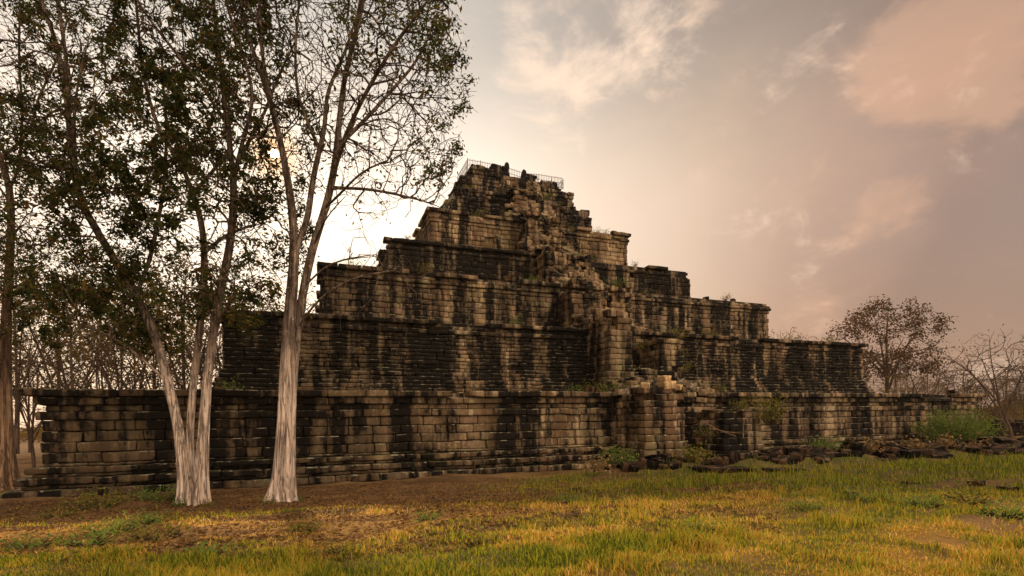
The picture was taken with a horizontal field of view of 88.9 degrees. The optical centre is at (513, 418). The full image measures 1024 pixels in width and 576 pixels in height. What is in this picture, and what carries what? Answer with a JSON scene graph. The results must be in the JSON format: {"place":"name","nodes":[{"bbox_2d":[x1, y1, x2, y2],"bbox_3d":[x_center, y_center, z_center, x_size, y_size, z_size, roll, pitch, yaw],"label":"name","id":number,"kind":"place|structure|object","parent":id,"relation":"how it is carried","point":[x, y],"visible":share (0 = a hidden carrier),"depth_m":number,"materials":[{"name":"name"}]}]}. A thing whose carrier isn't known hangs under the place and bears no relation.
{"place":"outdoors","nodes":[
{"label":"outdoors","id":0,"kind":"place"},
{"bbox_2d":[0,420,1023,575],"bbox_3d":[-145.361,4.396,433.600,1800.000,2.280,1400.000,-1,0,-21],"label":"ground","id":1,"kind":"structure","parent":0,"point":[24,460],"depth_m":9.92,"materials":[{"name":"soil"}]},
{"bbox_2d":[0,531,68,551],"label":"ground weed","id":2,"kind":"object","parent":1,"relation":"on","point":[16,546],"visible":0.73,"depth_m":8.20,"materials":[{"name":"green plant"}]},
{"bbox_2d":[20,423,53,442],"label":"distant wood","id":3,"kind":"object","parent":1,"relation":"on","point":[24,434],"visible":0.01,"depth_m":90.15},
{"bbox_2d":[12,346,90,467],"bbox_3d":[-30.451,-0.676,32.934,5.951,8.306,5.889,-1,0,33],"label":"bare tree","id":4,"kind":"object","parent":1,"relation":"on","point":[31,433],"visible":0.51,"depth_m":32.91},
{"bbox_2d":[12,332,92,452],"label":"thin leafed tree","id":5,"kind":"object","parent":1,"relation":"on","point":[23,410],"visible":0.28,"depth_m":54.09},
{"bbox_2d":[0,252,105,453],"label":"thin leafed tree","id":6,"kind":"object","parent":1,"relation":"on","point":[17,431],"visible":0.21,"depth_m":52.32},
{"bbox_2d":[26,507,79,519],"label":"ground weed","id":7,"kind":"object","parent":1,"relation":"on","point":[50,515],"visible":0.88,"depth_m":15.38,"materials":[{"name":"green plant"}]},
{"bbox_2d":[0,290,125,400],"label":"thin leafed tree","id":8,"kind":"object","parent":1,"relation":"on","point":[39,372],"visible":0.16,"depth_m":55.76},
{"bbox_2d":[0,0,137,490],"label":"deciduous tree","id":9,"kind":"object","parent":1,"relation":"on","point":[9,471],"visible":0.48,"depth_m":23.57,"materials":[{"name":"green plant"}]},
{"bbox_2d":[1,266,148,388],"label":"thin leafed tree","id":10,"kind":"object","parent":1,"relation":"on","point":[59,352],"visible":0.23,"depth_m":52.81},
{"bbox_2d":[48,524,126,547],"bbox_3d":[-7.002,1.923,8.643,1.163,0.461,0.978,-1,0,35],"label":"ground weed","id":11,"kind":"object","parent":1,"relation":"on","point":[96,540],"visible":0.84,"depth_m":8.50,"materials":[{"name":"green plant"}]},
{"bbox_2d":[36,320,149,388],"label":"thin leafed tree","id":12,"kind":"object","parent":1,"relation":"on","point":[101,380],"visible":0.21,"depth_m":57.14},
{"bbox_2d":[43,340,150,388],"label":"bare tree","id":13,"kind":"object","parent":1,"relation":"on","point":[112,371],"visible":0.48,"depth_m":45.73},
{"bbox_2d":[57,486,143,509],"bbox_3d":[-13.429,2.579,16.990,2.244,0.777,1.955,-1,0,-21],"label":"bush","id":14,"kind":"object","parent":1,"relation":"on","point":[95,504],"visible":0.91,"depth_m":16.79,"materials":[{"name":"green plant"}]},
{"bbox_2d":[72,513,157,535],"bbox_3d":[-7.495,1.976,9.774,1.290,0.495,1.433,-1,0,-21],"label":"ground weed","id":15,"kind":"object","parent":1,"relation":"on","point":[125,529],"visible":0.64,"depth_m":9.75,"materials":[{"name":"green plant"}]},
{"bbox_2d":[47,302,191,389],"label":"thin leafed tree","id":16,"kind":"object","parent":1,"relation":"on","point":[87,358],"visible":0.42,"depth_m":47.85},
{"bbox_2d":[64,296,197,388],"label":"thin leafed tree","id":17,"kind":"object","parent":1,"relation":"on","point":[125,363],"visible":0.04,"depth_m":65.70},
{"bbox_2d":[115,507,167,525],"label":"ground weed","id":18,"kind":"object","parent":1,"relation":"on","point":[149,520],"visible":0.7,"depth_m":10.82,"materials":[{"name":"green plant"}]},
{"bbox_2d":[68,286,221,388],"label":"thin leafed tree","id":19,"kind":"object","parent":1,"relation":"on","point":[142,357],"visible":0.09,"depth_m":62.13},
{"bbox_2d":[126,485,176,504],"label":"bush","id":20,"kind":"object","parent":1,"relation":"on","point":[154,497],"visible":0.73,"depth_m":18.02,"materials":[{"name":"green plant"}]},
{"bbox_2d":[113,354,189,388],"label":"bare tree","id":21,"kind":"object","parent":1,"relation":"on","point":[129,384],"visible":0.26,"depth_m":49.64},
{"bbox_2d":[116,515,193,545],"bbox_3d":[-5.988,1.880,8.717,1.143,0.403,1.184,-1,0,-21],"label":"ground weed","id":22,"kind":"object","parent":1,"relation":"on","point":[157,534],"visible":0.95,"depth_m":8.73,"materials":[{"name":"green plant"}]},
{"bbox_2d":[0,0,320,505],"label":"deciduous tree","id":23,"kind":"object","parent":1,"relation":"on","point":[193,483],"visible":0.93,"depth_m":17.17,"materials":[{"name":"green plant"}]},
{"bbox_2d":[91,250,267,389],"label":"thin leafed tree","id":24,"kind":"object","parent":1,"relation":"on","point":[191,348],"visible":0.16,"depth_m":49.87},
{"bbox_2d":[138,324,222,388],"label":"thin leafed tree","id":25,"kind":"object","parent":1,"relation":"on","point":[203,363],"visible":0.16,"depth_m":51.48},
{"bbox_2d":[176,325,221,384],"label":"bare tree","id":26,"kind":"object","parent":1,"relation":"on","point":[200,361],"visible":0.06,"depth_m":55.09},
{"bbox_2d":[125,250,285,387],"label":"thin leafed tree","id":27,"kind":"object","parent":1,"relation":"on","point":[191,358],"visible":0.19,"depth_m":49.96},
{"bbox_2d":[174,538,241,558],"bbox_3d":[-4.321,1.855,7.290,0.784,0.299,0.773,-1,0,29],"label":"ground weed","id":28,"kind":"object","parent":1,"relation":"on","point":[208,549],"visible":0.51,"depth_m":7.32,"materials":[{"name":"green plant"}]},
{"bbox_2d":[173,302,266,385],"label":"thin leafed tree","id":29,"kind":"object","parent":1,"relation":"on","point":[202,348],"visible":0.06,"depth_m":60.12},
{"bbox_2d":[219,282,318,336],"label":"thin leafed tree","id":30,"kind":"object","parent":1,"relation":"on","point":[280,305],"visible":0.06,"depth_m":52.76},
{"bbox_2d":[275,516,328,533],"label":"ground weed","id":31,"kind":"object","parent":1,"relation":"on","point":[309,528],"visible":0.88,"depth_m":9.12,"materials":[{"name":"green plant"}]},
{"bbox_2d":[162,0,479,502],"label":"deciduous tree","id":32,"kind":"object","parent":1,"relation":"on","point":[282,487],"visible":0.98,"depth_m":17.24,"materials":[{"name":"green plant"}]},
{"bbox_2d":[313,531,361,556],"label":"ground weed","id":33,"kind":"object","parent":1,"relation":"on","point":[328,551],"visible":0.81,"depth_m":7.39,"materials":[{"name":"green plant"}]},
{"bbox_2d":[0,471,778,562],"bbox_3d":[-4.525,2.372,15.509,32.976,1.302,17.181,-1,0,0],"label":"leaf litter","id":34,"kind":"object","parent":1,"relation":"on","point":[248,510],"visible":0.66,"depth_m":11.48,"materials":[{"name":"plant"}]},
{"bbox_2d":[405,506,444,522],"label":"ground weed","id":35,"kind":"object","parent":1,"relation":"on","point":[431,517],"visible":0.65,"depth_m":10.01,"materials":[{"name":"green plant"}]},
{"bbox_2d":[454,527,503,548],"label":"ground weed","id":36,"kind":"object","parent":1,"relation":"on","point":[472,542],"visible":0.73,"depth_m":7.24,"materials":[{"name":"green plant"}]},
{"bbox_2d":[2,162,993,498],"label":"stepped temple","id":37,"kind":"structure","parent":1,"relation":"on","point":[374,402],"depth_m":32.66,"materials":[{"name":"stone"}]},
{"bbox_2d":[216,379,244,388],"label":"ledge weed","id":38,"kind":"object","parent":37,"relation":"on","point":[228,387],"visible":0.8,"depth_m":23.16,"materials":[{"name":"green plant"}]},
{"bbox_2d":[457,158,563,189],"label":"safety railing","id":39,"kind":"object","parent":37,"relation":"on","point":[537,179],"visible":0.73,"depth_m":55.49,"materials":[{"name":"metal"}]},
{"bbox_2d":[657,381,675,389],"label":"pale block","id":40,"kind":"structure","parent":37,"relation":"on","point":[669,385],"depth_m":28.10,"materials":[{"name":"stone"}]},
{"bbox_2d":[657,375,670,381],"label":"pale block","id":41,"kind":"structure","parent":40,"relation":"on","point":[664,378],"depth_m":28.24,"materials":[{"name":"stone"}]},
{"bbox_2d":[692,422,717,436],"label":"ledge weed","id":42,"kind":"object","parent":37,"relation":"on","point":[703,433],"visible":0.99,"depth_m":29.44,"materials":[{"name":"green plant"}]},
{"bbox_2d":[749,390,790,424],"bbox_3d":[15.062,-0.653,30.725,2.296,2.074,2.403,-1,0,28],"label":"leafy shrub","id":43,"kind":"object","parent":37,"relation":"on","point":[770,417],"visible":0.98,"depth_m":30.53,"materials":[{"name":"green plant"}]},
{"bbox_2d":[0,441,1023,575],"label":"grass","id":44,"kind":"structure","parent":1,"relation":"on","point":[188,563],"depth_m":7.23,"materials":[{"name":"plant"}]},
{"bbox_2d":[550,491,589,501],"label":"ground weed","id":45,"kind":"object","parent":1,"relation":"on","point":[566,498],"visible":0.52,"depth_m":12.81,"materials":[{"name":"green plant"}]},
{"bbox_2d":[579,446,622,473],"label":"dry grass tuft","id":46,"kind":"object","parent":1,"relation":"on","point":[599,468],"visible":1,"depth_m":23.51,"materials":[{"name":"plant"}]},
{"bbox_2d":[594,443,642,464],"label":"leafy shrub","id":47,"kind":"object","parent":1,"relation":"on","point":[625,459],"visible":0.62,"depth_m":25.67,"materials":[{"name":"green plant"}]},
{"bbox_2d":[620,461,638,471],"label":"fallen stone","id":48,"kind":"object","parent":1,"relation":"on","point":[626,467],"visible":0.76,"depth_m":23.98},
{"bbox_2d":[629,461,643,469],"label":"fallen stone","id":49,"kind":"object","parent":1,"relation":"on","point":[637,463],"visible":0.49,"depth_m":24.25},
{"bbox_2d":[639,458,658,469],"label":"fallen stone","id":50,"kind":"object","parent":1,"relation":"on","point":[650,464],"visible":0.72,"depth_m":24.24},
{"bbox_2d":[661,454,682,460],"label":"fallen stone","id":51,"kind":"object","parent":1,"relation":"on","point":[671,457],"visible":0.43,"depth_m":25.02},
{"bbox_2d":[664,459,681,469],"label":"fallen stone","id":52,"kind":"object","parent":1,"relation":"on","point":[675,464],"visible":0.88,"depth_m":24.11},
{"bbox_2d":[673,440,714,463],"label":"leafy shrub","id":53,"kind":"object","parent":1,"relation":"on","point":[695,455],"visible":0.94,"depth_m":25.09,"materials":[{"name":"green plant"}]},
{"bbox_2d":[681,514,725,532],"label":"ground weed","id":54,"kind":"object","parent":1,"relation":"on","point":[697,526],"visible":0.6,"depth_m":8.00,"materials":[{"name":"green plant"}]},
{"bbox_2d":[697,456,724,465],"bbox_3d":[9.450,2.200,25.076,1.212,0.453,0.821,-17,6,8],"label":"fallen stone","id":55,"kind":"object","parent":1,"relation":"on","point":[717,460],"visible":0.43,"depth_m":24.73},
{"bbox_2d":[687,465,756,472],"bbox_3d":[9.483,2.337,23.885,2.775,0.286,1.314,0,1,0],"label":"fallen stone","id":56,"kind":"object","parent":1,"relation":"on","point":[718,468],"visible":0.69,"depth_m":23.26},
{"bbox_2d":[711,452,737,462],"bbox_3d":[10.643,2.055,26.343,1.044,0.560,1.033,-3,-15,4],"label":"fallen stone","id":57,"kind":"object","parent":1,"relation":"on","point":[733,455],"visible":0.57,"depth_m":25.92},
{"bbox_2d":[721,456,736,464],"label":"fallen stone","id":58,"kind":"object","parent":1,"relation":"on","point":[727,460],"visible":0.43,"depth_m":25.70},
{"bbox_2d":[737,453,750,459],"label":"fallen stone","id":59,"kind":"object","parent":1,"relation":"on","point":[742,456],"visible":0.51,"depth_m":26.51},
{"bbox_2d":[760,446,785,452],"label":"fallen stone","id":60,"kind":"object","parent":1,"relation":"on","point":[773,449],"visible":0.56,"depth_m":28.56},
{"bbox_2d":[764,449,784,461],"bbox_3d":[13.754,2.134,28.215,2.127,0.410,0.994,-20,-1,-41],"label":"fallen stone","id":61,"kind":"object","parent":1,"relation":"on","point":[775,454],"visible":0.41,"depth_m":27.95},
{"bbox_2d":[771,455,797,464],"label":"fallen stone","id":62,"kind":"object","parent":1,"relation":"on","point":[788,459],"visible":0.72,"depth_m":26.86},
{"bbox_2d":[761,467,807,472],"bbox_3d":[11.708,2.236,22.491,1.734,0.178,0.821,0,1,0],"label":"fallen stone","id":63,"kind":"object","parent":1,"relation":"on","point":[772,469],"visible":0.5,"depth_m":22.17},
{"bbox_2d":[769,327,816,340],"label":"thin leafed tree","id":64,"kind":"object","parent":1,"relation":"on","point":[796,338],"visible":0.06,"depth_m":92.52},
{"bbox_2d":[785,447,806,457],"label":"fallen stone","id":65,"kind":"object","parent":1,"relation":"on","point":[790,449],"visible":0.51,"depth_m":28.25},
{"bbox_2d":[788,452,805,461],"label":"fallen stone","id":66,"kind":"object","parent":1,"relation":"on","point":[799,456],"visible":0.69,"depth_m":27.51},
{"bbox_2d":[774,492,836,511],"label":"ground weed","id":67,"kind":"object","parent":1,"relation":"on","point":[812,506],"visible":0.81,"depth_m":9.53,"materials":[{"name":"green plant"}]},
{"bbox_2d":[799,432,842,450],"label":"leafy shrub","id":68,"kind":"object","parent":1,"relation":"on","point":[838,443],"visible":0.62,"depth_m":30.51,"materials":[{"name":"green plant"}]},
{"bbox_2d":[814,452,832,462],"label":"fallen stone","id":69,"kind":"object","parent":1,"relation":"on","point":[823,456],"visible":0.72,"depth_m":27.80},
{"bbox_2d":[822,452,855,457],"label":"fallen stone","id":70,"kind":"object","parent":1,"relation":"on","point":[836,454],"visible":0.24,"depth_m":28.90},
{"bbox_2d":[836,449,861,456],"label":"fallen stone","id":71,"kind":"object","parent":1,"relation":"on","point":[857,453],"visible":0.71,"depth_m":28.98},
{"bbox_2d":[842,445,867,454],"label":"fallen stone","id":72,"kind":"object","parent":1,"relation":"on","point":[862,448],"visible":0.49,"depth_m":29.27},
{"bbox_2d":[843,441,875,447],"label":"fallen stone","id":73,"kind":"object","parent":1,"relation":"on","point":[849,443],"visible":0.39,"depth_m":31.24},
{"bbox_2d":[853,434,888,452],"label":"dry grass tuft","id":74,"kind":"object","parent":1,"relation":"on","point":[873,448],"visible":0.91,"depth_m":29.78,"materials":[{"name":"plant"}]},
{"bbox_2d":[846,487,906,504],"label":"ground weed","id":75,"kind":"object","parent":1,"relation":"on","point":[865,497],"visible":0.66,"depth_m":10.38,"materials":[{"name":"green plant"}]},
{"bbox_2d":[877,442,902,448],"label":"fallen stone","id":76,"kind":"object","parent":1,"relation":"on","point":[891,445],"visible":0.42,"depth_m":30.40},
{"bbox_2d":[821,294,959,392],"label":"round tree","id":77,"kind":"object","parent":1,"relation":"on","point":[886,357],"visible":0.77,"depth_m":76.43,"materials":[{"name":"brown plant"}]},
{"bbox_2d":[880,446,903,452],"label":"fallen stone","id":78,"kind":"object","parent":1,"relation":"on","point":[895,449],"visible":0.4,"depth_m":29.84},
{"bbox_2d":[866,360,922,392],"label":"bare tree","id":79,"kind":"object","parent":1,"relation":"on","point":[873,384],"visible":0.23,"depth_m":76.92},
{"bbox_2d":[882,369,937,393],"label":"bare tree","id":80,"kind":"object","parent":1,"relation":"on","point":[915,380],"visible":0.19,"depth_m":91.59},
{"bbox_2d":[877,373,944,394],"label":"thin leafed tree","id":81,"kind":"object","parent":1,"relation":"on","point":[905,388],"visible":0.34,"depth_m":61.96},
{"bbox_2d":[901,430,930,448],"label":"dry grass tuft","id":82,"kind":"object","parent":1,"relation":"on","point":[916,445],"visible":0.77,"depth_m":31.19,"materials":[{"name":"plant"}]},
{"bbox_2d":[899,449,934,458],"bbox_3d":[22.762,2.037,29.467,1.785,0.599,0.783,-3,-1,-9],"label":"fallen stone","id":83,"kind":"object","parent":1,"relation":"on","point":[916,452],"visible":0.62,"depth_m":29.14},
{"bbox_2d":[895,490,954,508],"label":"ground weed","id":84,"kind":"object","parent":1,"relation":"on","point":[914,502],"visible":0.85,"depth_m":9.33,"materials":[{"name":"green plant"}]},
{"bbox_2d":[879,355,973,394],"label":"bare tree","id":85,"kind":"object","parent":1,"relation":"on","point":[929,361],"visible":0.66,"depth_m":68.86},
{"bbox_2d":[910,448,952,457],"bbox_3d":[23.779,2.072,30.205,2.654,0.511,1.240,2,12,0],"label":"fallen stone","id":86,"kind":"object","parent":1,"relation":"on","point":[943,452],"visible":0.17,"depth_m":29.86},
{"bbox_2d":[924,445,946,449],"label":"fallen stone","id":87,"kind":"object","parent":1,"relation":"on","point":[942,447],"visible":0.26,"depth_m":30.61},
{"bbox_2d":[930,453,947,458],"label":"fallen stone","id":88,"kind":"object","parent":1,"relation":"on","point":[936,455],"visible":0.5,"depth_m":28.88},
{"bbox_2d":[921,439,958,448],"bbox_3d":[26.314,1.753,32.783,2.536,0.489,1.185,-11,10,-2],"label":"fallen stone","id":89,"kind":"object","parent":1,"relation":"on","point":[934,442],"visible":0.25,"depth_m":32.64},
{"bbox_2d":[927,432,962,447],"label":"dry grass tuft","id":90,"kind":"object","parent":1,"relation":"on","point":[947,443],"visible":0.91,"depth_m":31.86,"materials":[{"name":"plant"}]},
{"bbox_2d":[918,370,988,394],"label":"bare tree","id":91,"kind":"object","parent":1,"relation":"on","point":[954,384],"visible":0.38,"depth_m":72.75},
{"bbox_2d":[910,405,1008,442],"bbox_3d":[31.611,0.619,37.359,5.223,3.284,5.673,-1,0,14],"label":"green bush","id":92,"kind":"object","parent":1,"relation":"on","point":[963,428],"visible":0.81,"depth_m":36.64,"materials":[{"name":"green plant"}]},
{"bbox_2d":[932,359,999,404],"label":"bare tree","id":93,"kind":"object","parent":1,"relation":"on","point":[963,379],"visible":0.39,"depth_m":72.97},
{"bbox_2d":[955,444,978,452],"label":"fallen stone","id":94,"kind":"object","parent":1,"relation":"on","point":[962,449],"visible":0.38,"depth_m":31.89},
{"bbox_2d":[935,481,1010,504],"bbox_3d":[8.252,1.358,9.577,1.123,0.477,1.172,-1,0,-21],"label":"ground weed","id":95,"kind":"object","parent":1,"relation":"on","point":[954,498],"visible":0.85,"depth_m":9.51,"materials":[{"name":"green plant"}]},
{"bbox_2d":[923,324,1023,436],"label":"bare tree","id":96,"kind":"object","parent":1,"relation":"on","point":[1004,416],"visible":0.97,"depth_m":52.35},
{"bbox_2d":[967,480,985,485],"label":"fallen stone","id":97,"kind":"object","parent":1,"relation":"on","point":[977,483],"visible":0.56,"depth_m":12.91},
{"bbox_2d":[963,430,990,445],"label":"dry grass tuft","id":98,"kind":"object","parent":1,"relation":"on","point":[981,443],"visible":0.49,"depth_m":32.47,"materials":[{"name":"plant"}]},
{"bbox_2d":[965,440,991,445],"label":"fallen stone","id":99,"kind":"object","parent":1,"relation":"on","point":[977,442],"visible":0.27,"depth_m":32.91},
{"bbox_2d":[955,377,1012,420],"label":"thin leafed tree","id":100,"kind":"object","parent":1,"relation":"on","point":[980,417],"visible":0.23,"depth_m":81.31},
{"bbox_2d":[976,449,999,455],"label":"fallen stone","id":101,"kind":"object","parent":1,"relation":"on","point":[988,452],"visible":0.54,"depth_m":30.63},
{"bbox_2d":[956,364,1023,418],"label":"thin leafed tree","id":102,"kind":"object","parent":1,"relation":"on","point":[994,412],"visible":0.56,"depth_m":67.95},
{"bbox_2d":[965,496,1023,520],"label":"ground weed","id":103,"kind":"object","parent":1,"relation":"on","point":[1011,515],"visible":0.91,"depth_m":7.98,"materials":[{"name":"green plant"}]},
{"bbox_2d":[989,444,1006,451],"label":"fallen stone","id":104,"kind":"object","parent":1,"relation":"on","point":[999,447],"visible":0.25,"depth_m":32.51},
{"bbox_2d":[975,393,1022,423],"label":"distant wood","id":105,"kind":"object","parent":1,"relation":"on","point":[1019,411],"visible":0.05,"depth_m":104.37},
{"bbox_2d":[979,363,1023,413],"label":"bare tree","id":106,"kind":"object","parent":1,"relation":"on","point":[1005,387],"visible":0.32,"depth_m":92.77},
{"bbox_2d":[984,418,1023,436],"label":"laterite wall","id":107,"kind":"structure","parent":1,"relation":"on","point":[1017,425],"depth_m":58.09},
{"bbox_2d":[994,437,1016,443],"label":"fallen stone","id":108,"kind":"object","parent":1,"relation":"on","point":[1001,440],"visible":0.54,"depth_m":34.33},
{"bbox_2d":[989,346,1023,404],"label":"bare tree","id":109,"kind":"object","parent":1,"relation":"on","point":[1011,377],"visible":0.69,"depth_m":54.40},
{"bbox_2d":[990,374,1022,419],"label":"bare tree","id":110,"kind":"object","parent":1,"relation":"on","point":[1014,409],"visible":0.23,"depth_m":97.38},
{"bbox_2d":[998,448,1016,455],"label":"fallen stone","id":111,"kind":"object","parent":1,"relation":"on","point":[1009,450],"visible":0.44,"depth_m":30.80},
{"bbox_2d":[996,486,1022,490],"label":"fallen stone","id":112,"kind":"object","parent":1,"relation":"on","point":[1004,487],"visible":0.47,"depth_m":11.71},
{"bbox_2d":[997,360,1023,418],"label":"bare tree","id":113,"kind":"object","parent":1,"relation":"on","point":[1015,391],"visible":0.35,"depth_m":92.82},
{"bbox_2d":[1005,441,1022,448],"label":"fallen stone","id":114,"kind":"object","parent":1,"relation":"on","point":[1017,445],"visible":0.19,"depth_m":33.51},
{"bbox_2d":[0,0,1023,427],"label":"sky","id":115,"kind":"structure","parent":0,"point":[809,161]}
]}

